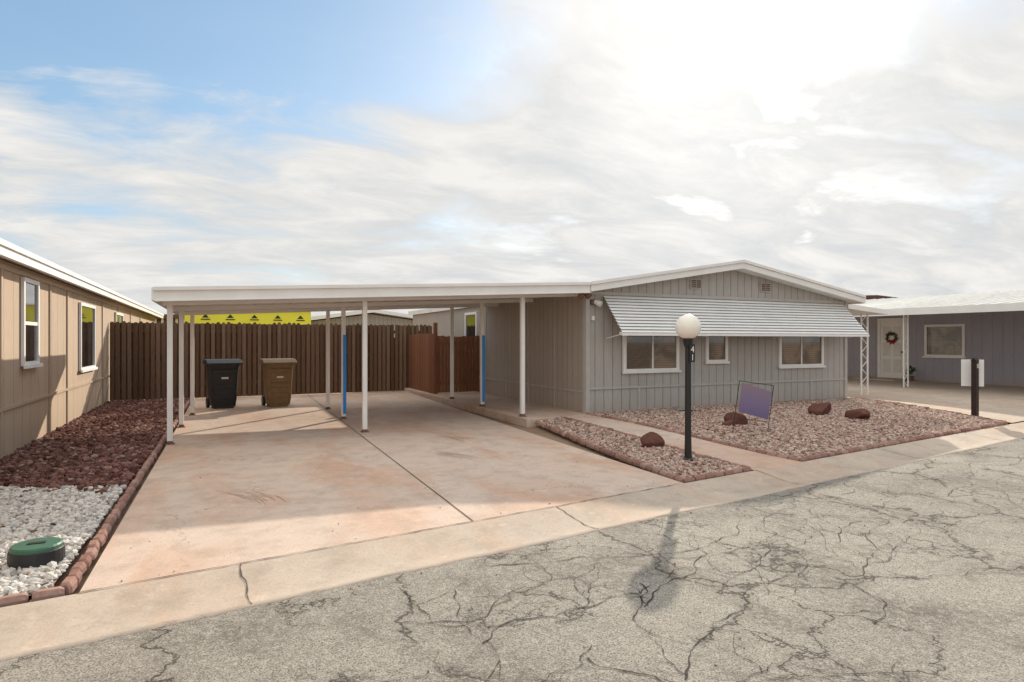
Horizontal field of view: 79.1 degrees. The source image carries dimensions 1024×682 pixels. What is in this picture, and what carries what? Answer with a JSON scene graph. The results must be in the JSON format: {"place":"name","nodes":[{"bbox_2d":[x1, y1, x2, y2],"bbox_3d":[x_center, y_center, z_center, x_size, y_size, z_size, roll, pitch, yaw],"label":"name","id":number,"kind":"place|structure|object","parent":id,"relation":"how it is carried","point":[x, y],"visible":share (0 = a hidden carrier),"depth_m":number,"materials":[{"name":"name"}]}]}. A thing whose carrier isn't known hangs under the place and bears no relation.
{"place":"outdoors","nodes":[
{"label":"outdoors","id":0,"kind":"place"},
{"bbox_2d":[154,314,178,322],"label":"background house","id":1,"kind":"structure","parent":0,"point":[164,319],"depth_m":27.89,"materials":[{"name":"white paint"}]},
{"bbox_2d":[184,312,310,324],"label":"yellow sheathed building","id":2,"kind":"structure","parent":0,"point":[302,318],"depth_m":24.07,"materials":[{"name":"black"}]},
{"bbox_2d":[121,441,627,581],"bbox_3d":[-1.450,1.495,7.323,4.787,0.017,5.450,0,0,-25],"label":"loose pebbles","id":3,"kind":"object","parent":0,"point":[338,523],"visible":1,"depth_m":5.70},
{"bbox_2d":[80,391,682,592],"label":"driveway","id":4,"kind":"structure","parent":0,"point":[360,488],"depth_m":6.66,"materials":[{"name":"concrete"}]},
{"bbox_2d":[203,359,242,408],"bbox_3d":[-6.497,0.951,13.919,0.720,1.090,0.792,0,0,-34],"label":"trash bin","id":5,"kind":"object","parent":4,"relation":"on","point":[222,377],"visible":1,"depth_m":13.69,"materials":[{"name":"black plastic"}]},
{"bbox_2d":[259,358,296,406],"bbox_3d":[-5.413,0.951,14.319,0.720,1.090,0.792,0,0,-31],"label":"trash bin","id":6,"kind":"object","parent":4,"relation":"on","point":[277,377],"visible":1,"depth_m":14.08,"materials":[{"name":"brown plastic"}]},
{"bbox_2d":[217,435,477,503],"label":"tyre marks","id":7,"kind":"object","parent":4,"relation":"on","point":[283,499],"visible":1,"depth_m":6.11,"materials":[{"name":"rubber"}]},
{"bbox_2d":[151,282,590,444],"bbox_3d":[-2.848,0.200,12.400,7.125,2.601,5.195,0,0,-25],"label":"carport","id":8,"kind":"object","parent":4,"relation":"on","point":[182,301],"visible":1,"depth_m":10.76,"materials":[{"name":"metal"}]},
{"bbox_2d":[79,395,678,592],"bbox_3d":[-2.991,1.492,10.982,5.461,0.002,13.580,0,0,-25],"label":"driveway joint","id":9,"kind":"object","parent":4,"relation":"on","point":[363,540],"visible":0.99,"depth_m":5.43,"materials":[{"name":"concrete"}]},
{"bbox_2d":[0,438,1023,681],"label":"road","id":10,"kind":"structure","parent":0,"point":[341,637],"depth_m":3.52,"materials":[{"name":"grey asphalt"}]},
{"bbox_2d":[0,422,1023,661],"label":"concrete gutter","id":11,"kind":"object","parent":10,"relation":"on","point":[47,625],"visible":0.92,"depth_m":4.38,"materials":[{"name":"beige concrete"}]},
{"bbox_2d":[240,432,998,603],"bbox_3d":[3.020,1.518,6.902,21.963,0.049,0.694,0,0,-33],"label":"gutter joint","id":12,"kind":"object","parent":11,"relation":"on","point":[556,506],"visible":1,"depth_m":4.08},
{"bbox_2d":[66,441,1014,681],"bbox_3d":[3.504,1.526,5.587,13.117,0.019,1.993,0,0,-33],"label":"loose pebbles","id":13,"kind":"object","parent":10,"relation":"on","point":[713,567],"visible":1,"depth_m":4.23,"materials":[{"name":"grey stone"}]},
{"bbox_2d":[384,445,1023,681],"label":"road crack","id":14,"kind":"object","parent":10,"relation":"on","point":[687,668],"visible":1,"depth_m":3.92,"materials":[{"name":"black asphalt"}]},
{"bbox_2d":[0,0,1023,315],"label":"sky","id":15,"kind":"structure","parent":0,"point":[865,147],"materials":[{"name":"white"}]},
{"bbox_2d":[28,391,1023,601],"bbox_3d":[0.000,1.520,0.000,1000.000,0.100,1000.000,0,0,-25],"label":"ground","id":16,"kind":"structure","parent":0,"point":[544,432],"depth_m":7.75,"materials":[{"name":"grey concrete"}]},
{"bbox_2d":[0,484,126,595],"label":"white gravel","id":17,"kind":"structure","parent":16,"relation":"on","point":[91,507],"depth_m":5.07,"materials":[{"name":"white gravel"}]},
{"bbox_2d":[7,537,65,569],"bbox_3d":[-3.206,1.439,4.183,0.320,0.162,0.320,0,0,-25],"label":"irrigation valve box","id":18,"kind":"object","parent":17,"relation":"on","point":[38,552],"visible":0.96,"depth_m":4.10,"materials":[{"name":"green plastic"}]},
{"bbox_2d":[0,259,154,455],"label":"walls","id":19,"kind":"structure","parent":16,"relation":"on","point":[24,424],"depth_m":9.90,"materials":[{"name":"beige wood"}]},
{"bbox_2d":[21,277,123,372],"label":"windows","id":20,"kind":"structure","parent":19,"relation":"attached to","point":[30,323],"depth_m":9.17,"materials":[{"name":"white plastic"}]},
{"bbox_2d":[0,263,155,458],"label":"trim boards","id":21,"kind":"object","parent":19,"relation":"attached to","point":[33,277],"depth_m":9.91,"materials":[{"name":"beige wood"}]},
{"bbox_2d":[0,256,156,316],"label":"roof","id":22,"kind":"structure","parent":19,"relation":"on","point":[28,268],"depth_m":10.41,"materials":[{"name":"white metal"}]},
{"bbox_2d":[0,238,163,318],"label":"fascia","id":23,"kind":"structure","parent":22,"relation":"attached to","point":[13,252],"depth_m":9.34,"materials":[{"name":"white paint"}]},
{"bbox_2d":[9,413,164,487],"bbox_3d":[-7.284,1.500,10.641,2.680,0.001,10.540,0,0,-25],"label":"lava bed","id":24,"kind":"object","parent":16,"relation":"on","point":[78,452],"visible":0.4,"depth_m":7.72,"materials":[{"name":"stone"}]},
{"bbox_2d":[1,472,122,493],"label":"lava rock gravel","id":25,"kind":"structure","parent":24,"relation":"on","point":[53,485],"depth_m":6.34,"materials":[{"name":"brown gravel"}]},
{"bbox_2d":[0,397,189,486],"bbox_3d":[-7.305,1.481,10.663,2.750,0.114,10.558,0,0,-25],"label":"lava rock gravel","id":26,"kind":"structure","parent":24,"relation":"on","point":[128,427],"depth_m":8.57,"materials":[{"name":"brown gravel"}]},
{"bbox_2d":[0,400,189,607],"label":"brick edging","id":27,"kind":"object","parent":16,"relation":"on","point":[70,583],"visible":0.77,"depth_m":4.38,"materials":[{"name":"brown brick"}]},
{"bbox_2d":[110,321,431,400],"bbox_3d":[-6.162,0.480,17.035,8.275,1.980,0.084,0,0,-25],"label":"wooden fence","id":28,"kind":"object","parent":16,"relation":"on","point":[138,360],"visible":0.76,"depth_m":16.68,"materials":[{"name":"brown wood"}]},
{"bbox_2d":[311,310,412,337],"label":"background house","id":29,"kind":"structure","parent":16,"relation":"on","point":[378,317],"depth_m":29.90,"materials":[{"name":"grey"}]},
{"bbox_2d":[409,323,478,393],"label":"wooden gate","id":30,"kind":"structure","parent":16,"relation":"on","point":[429,363],"depth_m":16.63,"materials":[{"name":"brown wood"}]},
{"bbox_2d":[402,388,590,427],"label":"raised walkway","id":31,"kind":"structure","parent":16,"relation":"on","point":[503,408],"depth_m":13.16,"materials":[{"name":"concrete"}]},
{"bbox_2d":[423,270,845,411],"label":"walls","id":32,"kind":"structure","parent":16,"relation":"on","point":[752,358],"depth_m":13.26,"materials":[{"name":"grey wood"}]},
{"bbox_2d":[413,296,582,412],"bbox_3d":[-1.099,0.275,17.276,0.014,2.450,11.800,0,0,-25],"label":"side siding","id":33,"kind":"object","parent":32,"relation":"attached to","point":[568,342],"visible":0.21,"depth_m":13.81,"materials":[{"name":"grey wood"}]},
{"bbox_2d":[577,293,602,319],"bbox_3d":[1.467,-0.667,11.774,0.604,0.534,0.226,0,0,-41],"label":"floodlight","id":34,"kind":"object","parent":32,"relation":"attached to","point":[592,301],"visible":0.95,"depth_m":11.85,"materials":[{"name":"white paint"}]},
{"bbox_2d":[408,263,859,314],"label":"roof","id":35,"kind":"structure","parent":32,"relation":"on","point":[429,310],"depth_m":14.38,"materials":[{"name":"white paint"}]},
{"bbox_2d":[464,312,825,373],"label":"windows","id":36,"kind":"structure","parent":32,"relation":"attached to","point":[650,354],"depth_m":13.22,"materials":[{"name":"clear glass"}]},
{"bbox_2d":[472,291,846,412],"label":"trim boards","id":37,"kind":"object","parent":32,"relation":"attached to","point":[586,355],"depth_m":13.00,"materials":[{"name":"grey wood"}]},
{"bbox_2d":[591,260,865,303],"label":"roof fascia","id":38,"kind":"structure","parent":32,"relation":"on","point":[785,276],"depth_m":12.98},
{"bbox_2d":[606,335,850,338],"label":"awning brackets","id":39,"kind":"object","parent":32,"relation":"attached to","point":[705,336],"visible":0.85,"depth_m":12.98,"materials":[{"name":"metal"}]},
{"bbox_2d":[689,279,770,291],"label":"gable vents","id":40,"kind":"object","parent":32,"relation":"attached to","point":[697,284],"visible":1,"depth_m":13.06,"materials":[{"name":"grey metal"}]},
{"bbox_2d":[603,296,868,336],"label":"awning slats","id":41,"kind":"object","parent":32,"relation":"attached to","point":[642,316],"visible":1,"depth_m":12.99,"materials":[{"name":"white metal"}]},
{"bbox_2d":[539,416,741,477],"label":"pink gravel","id":42,"kind":"structure","parent":16,"relation":"on","point":[677,464],"depth_m":8.23,"materials":[{"name":"gravel"}]},
{"bbox_2d":[640,432,664,447],"bbox_3d":[1.933,1.399,8.540,0.322,0.285,0.228,0,0,21],"label":"boulder","id":43,"kind":"object","parent":42,"relation":"on","point":[649,439],"visible":0.74,"depth_m":8.52,"materials":[{"name":"brown stone"}]},
{"bbox_2d":[675,314,700,461],"bbox_3d":[2.188,0.593,7.705,0.311,1.846,0.311,0,0,-25],"label":"lamp post","id":44,"kind":"object","parent":42,"relation":"on","point":[688,328],"visible":0.98,"depth_m":7.67,"materials":[{"name":"black metal"}]},
{"bbox_2d":[535,416,751,482],"bbox_3d":[1.359,1.440,8.945,1.208,0.160,4.680,0,0,-25],"label":"brick edging","id":45,"kind":"object","parent":16,"relation":"on","point":[647,467],"visible":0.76,"depth_m":7.73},
{"bbox_2d":[569,416,799,469],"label":"walkway","id":46,"kind":"structure","parent":16,"relation":"on","point":[755,460],"depth_m":8.64,"materials":[{"name":"concrete"}]},
{"bbox_2d":[591,397,999,457],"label":"pink gravel","id":47,"kind":"structure","parent":16,"relation":"on","point":[892,419],"depth_m":10.65,"materials":[{"name":"gravel"}]},
{"bbox_2d":[671,407,695,410],"bbox_3d":[3.398,1.367,12.363,0.278,0.113,0.642,0,0,-25],"label":"stepping stone","id":48,"kind":"object","parent":47,"relation":"on","point":[681,408],"visible":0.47,"depth_m":12.30,"materials":[{"name":"grey stone"}]},
{"bbox_2d":[722,420,735,425],"bbox_3d":[3.615,1.406,10.385,0.217,0.170,0.183,0,0,-25],"label":"boulder","id":49,"kind":"object","parent":47,"relation":"on","point":[729,422],"visible":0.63,"depth_m":10.33,"materials":[{"name":"brown stone"}]},
{"bbox_2d":[724,412,747,424],"bbox_3d":[3.805,1.363,10.543,0.388,0.314,0.199,0,0,23],"label":"boulder","id":50,"kind":"object","parent":47,"relation":"on","point":[730,416],"visible":0.56,"depth_m":10.47,"materials":[{"name":"brown stone"}]},
{"bbox_2d":[732,380,773,432],"bbox_3d":[3.778,1.085,9.716,0.592,0.865,0.013,8,-1,-8],"label":"yard sign","id":51,"kind":"object","parent":47,"relation":"on","point":[755,401],"visible":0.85,"depth_m":9.71,"materials":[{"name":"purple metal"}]},
{"bbox_2d":[808,403,830,415],"bbox_3d":[5.906,1.351,11.868,0.490,0.346,0.373,0,0,-25],"label":"boulder","id":52,"kind":"object","parent":47,"relation":"on","point":[817,409],"visible":0.82,"depth_m":11.78,"materials":[{"name":"brown stone"}]},
{"bbox_2d":[822,398,836,400],"bbox_3d":[7.330,1.366,14.265,0.411,0.122,0.240,0,0,-1],"label":"stepping stone","id":53,"kind":"object","parent":47,"relation":"on","point":[832,399],"visible":0.58,"depth_m":14.19,"materials":[{"name":"grey stone"}]},
{"bbox_2d":[845,408,869,418],"bbox_3d":[6.341,1.371,11.383,0.340,0.288,0.490,0,0,-25],"label":"boulder","id":54,"kind":"object","parent":47,"relation":"on","point":[862,413],"visible":0.82,"depth_m":11.24,"materials":[{"name":"brown stone"}]},
{"bbox_2d":[586,397,1007,461],"bbox_3d":[5.877,1.436,11.364,7.740,0.167,4.645,0,0,-25],"label":"brick edging","id":55,"kind":"object","parent":16,"relation":"on","point":[885,444],"visible":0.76,"depth_m":9.23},
{"bbox_2d":[847,304,886,394],"bbox_3d":[8.173,0.290,17.274,1.500,2.420,3.700,0,0,-25],"label":"side porch","id":56,"kind":"object","parent":16,"relation":"on","point":[857,310],"visible":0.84,"depth_m":16.07,"materials":[{"name":"white paint"}]},
{"bbox_2d":[866,295,897,299],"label":"background house","id":57,"kind":"structure","parent":16,"relation":"on","point":[868,297],"depth_m":34.38,"materials":[{"name":"brown"}]},
{"bbox_2d":[903,315,908,386],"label":"iron posts","id":58,"kind":"object","parent":16,"relation":"on","point":[904,351],"visible":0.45,"depth_m":18.76,"materials":[{"name":"white metal"}]},
{"bbox_2d":[847,311,1023,385],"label":"walls","id":59,"kind":"structure","parent":16,"relation":"on","point":[994,341],"depth_m":20.50,"materials":[{"name":"grey wood"}]},
{"bbox_2d":[853,318,965,380],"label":"door and window","id":60,"kind":"structure","parent":59,"relation":"attached to","point":[944,340],"depth_m":22.29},
{"bbox_2d":[885,331,898,344],"bbox_3d":[13.927,-0.112,22.715,0.118,0.520,0.514,0,0,-25],"label":"door wreath","id":61,"kind":"object","parent":60,"relation":"attached to","point":[891,334],"depth_m":22.73,"materials":[{"name":"plant"}]},
{"bbox_2d":[857,290,1023,308],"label":"roof","id":62,"kind":"structure","parent":59,"relation":"on","point":[962,300],"depth_m":19.94,"materials":[{"name":"white metal"}]},
{"bbox_2d":[853,289,1023,316],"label":"fascia","id":63,"kind":"structure","parent":62,"relation":"attached to","point":[960,308],"depth_m":18.47,"materials":[{"name":"white paint"}]},
{"bbox_2d":[847,377,1023,422],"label":"neighbor driveway","id":64,"kind":"structure","parent":0,"point":[1001,402],"depth_m":15.91,"materials":[{"name":"concrete"}]},
{"bbox_2d":[905,365,915,380],"bbox_3d":[13.978,1.168,21.764,0.329,0.643,0.386,0,0,-4],"label":"potted plant","id":65,"kind":"object","parent":64,"relation":"on","point":[911,378],"visible":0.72,"depth_m":21.66,"materials":[{"name":"green plant"}]},
{"bbox_2d":[961,358,983,415],"bbox_3d":[8.912,0.906,11.972,0.221,1.172,0.360,0,0,-64],"label":"address post","id":66,"kind":"object","parent":64,"relation":"on","point":[972,372],"visible":1,"depth_m":11.95,"materials":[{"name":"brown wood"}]}
]}

